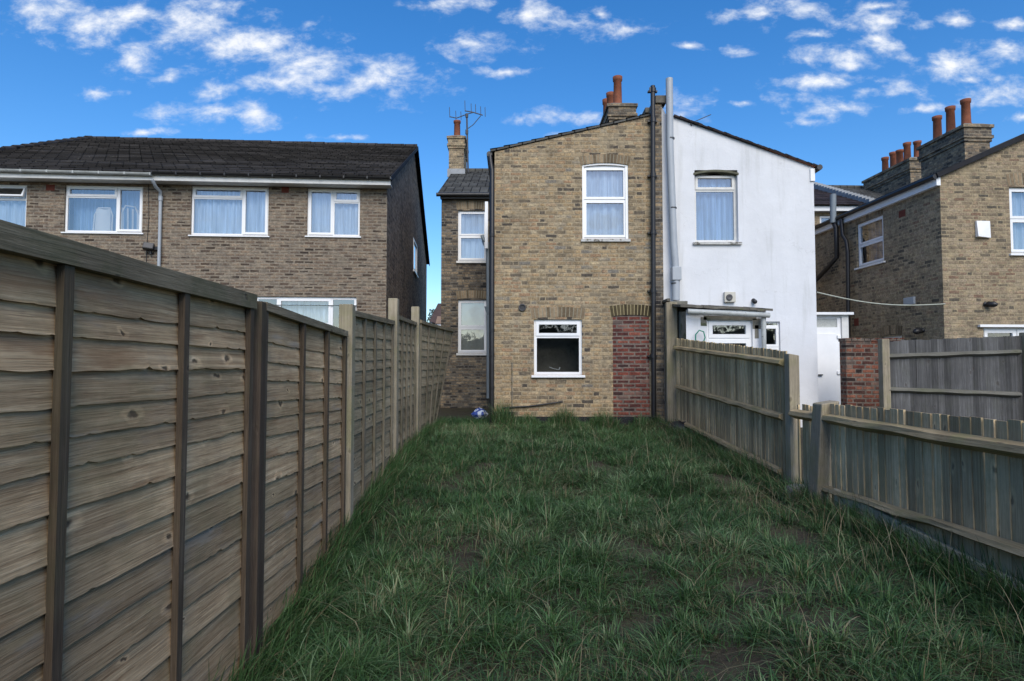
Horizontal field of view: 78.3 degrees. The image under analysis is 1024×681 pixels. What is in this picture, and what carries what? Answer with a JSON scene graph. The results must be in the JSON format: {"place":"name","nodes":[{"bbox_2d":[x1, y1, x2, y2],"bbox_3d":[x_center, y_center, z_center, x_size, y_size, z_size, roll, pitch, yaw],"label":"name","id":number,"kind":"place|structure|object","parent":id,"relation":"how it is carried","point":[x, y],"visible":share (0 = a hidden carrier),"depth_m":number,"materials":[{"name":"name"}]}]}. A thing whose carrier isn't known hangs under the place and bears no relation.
{"place":"outdoors","nodes":[
{"label":"outdoors","id":0,"kind":"place"},
{"bbox_2d":[471,407,487,419],"bbox_3d":[-0.688,1.567,13.427,0.386,0.291,0.344,0,-3,0],"label":"ball","id":1,"kind":"object","parent":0,"point":[478,412],"visible":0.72,"depth_m":13.32,"materials":[{"name":"blue plastic"}]},
{"bbox_2d":[0,0,1023,321],"label":"sky","id":2,"kind":"structure","parent":0,"point":[841,86],"materials":[{"name":"blue"}]},
{"bbox_2d":[213,394,1023,680],"bbox_3d":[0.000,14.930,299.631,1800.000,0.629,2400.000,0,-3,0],"label":"ground","id":3,"kind":"structure","parent":0,"point":[467,412],"depth_m":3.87,"materials":[{"name":"green plant"}]},
{"bbox_2d":[0,136,429,327],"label":"semi detached house","id":4,"kind":"structure","parent":3,"relation":"on","point":[320,231],"depth_m":14.83,"materials":[{"name":"brown brick"}]},
{"bbox_2d":[0,185,26,226],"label":"window","id":5,"kind":"structure","parent":4,"relation":"in","point":[13,198],"depth_m":14.52,"materials":[{"name":"white plastic"}]},
{"bbox_2d":[92,207,112,230],"bbox_3d":[-9.575,-2.572,14.841,0.456,1.104,0.336,0,-3,-4],"label":"plastic chair","id":6,"kind":"object","parent":4,"relation":"in","point":[102,220],"visible":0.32,"depth_m":14.75,"materials":[{"name":"white plastic"}]},
{"bbox_2d":[61,185,143,234],"bbox_3d":[-9.427,-3.007,14.694,1.809,1.130,0.470,0,-3,-4],"label":"window","id":7,"kind":"structure","parent":4,"relation":"in","point":[87,199],"depth_m":14.82,"materials":[{"name":"white plastic"}]},
{"bbox_2d":[121,205,138,228],"bbox_3d":[-9.047,-2.599,14.844,0.396,1.139,0.336,3,-4,-44],"label":"plastic chair","id":8,"kind":"object","parent":4,"relation":"in","point":[122,218],"visible":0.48,"depth_m":14.75,"materials":[{"name":"white plastic"}]},
{"bbox_2d":[188,186,269,236],"bbox_3d":[-6.601,-3.010,14.794,1.840,1.197,0.272,0,-3,-4],"label":"window","id":9,"kind":"structure","parent":4,"relation":"in","point":[216,211],"depth_m":14.85,"materials":[{"name":"white plastic"}]},
{"bbox_2d":[257,296,355,325],"bbox_3d":[-4.832,-0.388,14.836,2.329,1.268,0.198,0,-3,-4],"label":"window","id":10,"kind":"structure","parent":4,"relation":"in","point":[325,314],"depth_m":14.87,"materials":[{"name":"white plastic"}]},
{"bbox_2d":[305,188,360,237],"bbox_3d":[-4.222,-3.010,14.960,1.303,1.175,0.271,0,-3,-4],"label":"window","id":11,"kind":"structure","parent":4,"relation":"in","point":[332,213],"depth_m":15.03,"materials":[{"name":"white plastic"}]},
{"bbox_2d":[413,237,417,277],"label":"window","id":12,"kind":"structure","parent":4,"relation":"in","point":[414,243],"depth_m":22.88,"materials":[{"name":"white plastic"}]},
{"bbox_2d":[0,219,454,680],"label":"garden fence","id":13,"kind":"object","parent":3,"relation":"on","point":[190,465],"visible":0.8,"depth_m":2.54,"materials":[{"name":"brown wood"}]},
{"bbox_2d":[426,309,434,322],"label":"tree","id":14,"kind":"object","parent":3,"relation":"on","point":[429,315],"visible":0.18,"depth_m":59.84,"materials":[{"name":"green plant"}]},
{"bbox_2d":[430,303,440,324],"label":"distant house","id":15,"kind":"structure","parent":3,"relation":"on","point":[436,313],"depth_m":48.88,"materials":[{"name":"brick"}]},
{"bbox_2d":[435,316,440,325],"bbox_3d":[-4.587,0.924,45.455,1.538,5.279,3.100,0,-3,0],"label":"distant house","id":16,"kind":"structure","parent":3,"relation":"on","point":[438,321],"depth_m":44.39,"materials":[{"name":"beige brick"}]},
{"bbox_2d":[436,75,665,425],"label":"brick house","id":17,"kind":"structure","parent":3,"relation":"on","point":[552,251],"depth_m":12.01,"materials":[{"name":"brown brick"}]},
{"bbox_2d":[449,104,485,171],"bbox_3d":[-1.516,-6.925,21.336,1.236,2.471,0.100,0,-3,0],"label":"tv aerial","id":18,"kind":"object","parent":17,"relation":"attached to","point":[467,128],"visible":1,"depth_m":21.34,"materials":[{"name":"metal"}]},
{"bbox_2d":[456,211,485,262],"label":"window","id":19,"kind":"structure","parent":17,"relation":"in","point":[471,224],"depth_m":17.84,"materials":[{"name":"white plastic"}]},
{"bbox_2d":[456,300,485,354],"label":"window","id":20,"kind":"structure","parent":17,"relation":"in","point":[471,313],"depth_m":17.64,"materials":[{"name":"white plastic"}]},
{"bbox_2d":[531,319,584,377],"bbox_3d":[0.872,0.150,11.938,1.014,1.103,0.175,0,-3,0],"label":"window","id":21,"kind":"structure","parent":17,"relation":"in","point":[537,322],"depth_m":11.95,"materials":[{"name":"white plastic"}]},
{"bbox_2d":[581,166,630,241],"bbox_3d":[1.784,-2.618,12.130,0.942,1.487,0.287,0,-3,0],"label":"window","id":22,"kind":"structure","parent":17,"relation":"in","point":[604,186],"depth_m":12.21,"materials":[{"name":"white plastic"}]},
{"bbox_2d":[654,419,687,429],"bbox_3d":[2.932,1.503,10.845,0.783,0.307,0.520,1,-3,-14],"label":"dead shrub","id":23,"kind":"object","parent":3,"relation":"on","point":[679,422],"visible":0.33,"depth_m":10.72,"materials":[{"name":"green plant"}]},
{"bbox_2d":[665,302,799,484],"bbox_3d":[2.941,0.602,9.132,0.218,2.826,4.940,0,-3,0],"label":"closeboard fence","id":24,"kind":"object","parent":3,"relation":"on","point":[738,395],"visible":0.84,"depth_m":8.31,"materials":[{"name":"brown wood"}]},
{"bbox_2d":[662,77,873,426],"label":"rendered house","id":25,"kind":"structure","parent":3,"relation":"on","point":[741,219],"depth_m":12.05,"materials":[{"name":"white paint"}]},
{"bbox_2d":[695,330,705,340],"bbox_3d":[3.282,-0.067,10.964,0.191,0.245,0.024,0,-3,0],"label":"garden hose","id":26,"kind":"object","parent":25,"relation":"hanging from","point":[703,333],"visible":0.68,"depth_m":10.96,"materials":[{"name":"green rubber"}]},
{"bbox_2d":[693,174,741,244],"bbox_3d":[3.926,-2.526,12.188,0.929,1.401,0.321,0,-3,0],"label":"window","id":27,"kind":"structure","parent":25,"relation":"in","point":[715,196],"depth_m":12.29,"materials":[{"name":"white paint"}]},
{"bbox_2d":[707,320,751,346],"bbox_3d":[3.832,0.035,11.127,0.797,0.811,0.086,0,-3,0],"label":"door","id":28,"kind":"structure","parent":25,"relation":"in","point":[746,338],"depth_m":11.10,"materials":[{"name":"white plastic"}]},
{"bbox_2d":[766,322,778,349],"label":"window","id":29,"kind":"structure","parent":25,"relation":"in","point":[775,346],"depth_m":12.00,"materials":[{"name":"white plastic"}]},
{"bbox_2d":[817,317,840,404],"bbox_3d":[6.240,0.645,12.726,0.867,2.246,0.115,0,-3,0],"label":"door","id":30,"kind":"structure","parent":25,"relation":"in","point":[828,328],"depth_m":12.72,"materials":[{"name":"white plastic"}]},
{"bbox_2d":[783,483,805,499],"bbox_3d":[2.810,1.503,6.262,0.216,0.161,0.192,1,-3,-14],"label":"stone","id":31,"kind":"object","parent":3,"relation":"on","point":[796,487],"visible":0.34,"depth_m":6.19,"materials":[{"name":"grey stone"}]},
{"bbox_2d":[838,338,903,407],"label":"garden wall","id":32,"kind":"structure","parent":3,"relation":"on","point":[859,379],"depth_m":11.29,"materials":[{"name":"red brick"}]},
{"bbox_2d":[788,400,1023,593],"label":"closeboard fence","id":33,"kind":"object","parent":3,"relation":"on","point":[962,475],"visible":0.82,"depth_m":4.48,"materials":[{"name":"grey wood"}]},
{"bbox_2d":[814,98,1023,339],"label":"brick house","id":34,"kind":"structure","parent":3,"relation":"on","point":[941,215],"depth_m":13.19,"materials":[{"name":"brown brick"}]},
{"bbox_2d":[854,215,884,269],"bbox_3d":[8.672,-2.319,14.965,0.439,1.127,1.141,0,-3,-3],"label":"window","id":35,"kind":"structure","parent":34,"relation":"in","point":[875,242],"depth_m":15.21,"materials":[{"name":"white plastic"}]},
{"bbox_2d":[817,292,944,305],"bbox_3d":[7.313,-0.823,12.451,2.656,0.262,0.025,0,-3,-4],"label":"washing line","id":36,"kind":"object","parent":34,"relation":"attached to","point":[879,303],"visible":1,"depth_m":12.44,"materials":[{"name":"plastic"}]},
{"bbox_2d":[883,336,901,337],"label":"window","id":37,"kind":"structure","parent":34,"relation":"in","point":[889,336],"depth_m":14.12,"materials":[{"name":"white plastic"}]},
{"bbox_2d":[983,327,1023,336],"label":"window","id":38,"kind":"structure","parent":34,"relation":"in","point":[1014,331],"depth_m":12.62,"materials":[{"name":"white plastic"}]},
{"bbox_2d":[1009,187,1023,255],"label":"window","id":39,"kind":"structure","parent":34,"relation":"in","point":[1016,195],"depth_m":12.87,"materials":[{"name":"white plastic"}]},
{"bbox_2d":[878,332,1023,422],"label":"closeboard fence","id":40,"kind":"object","parent":3,"relation":"on","point":[983,377],"visible":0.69,"depth_m":8.57,"materials":[{"name":"grey wood"}]}
]}

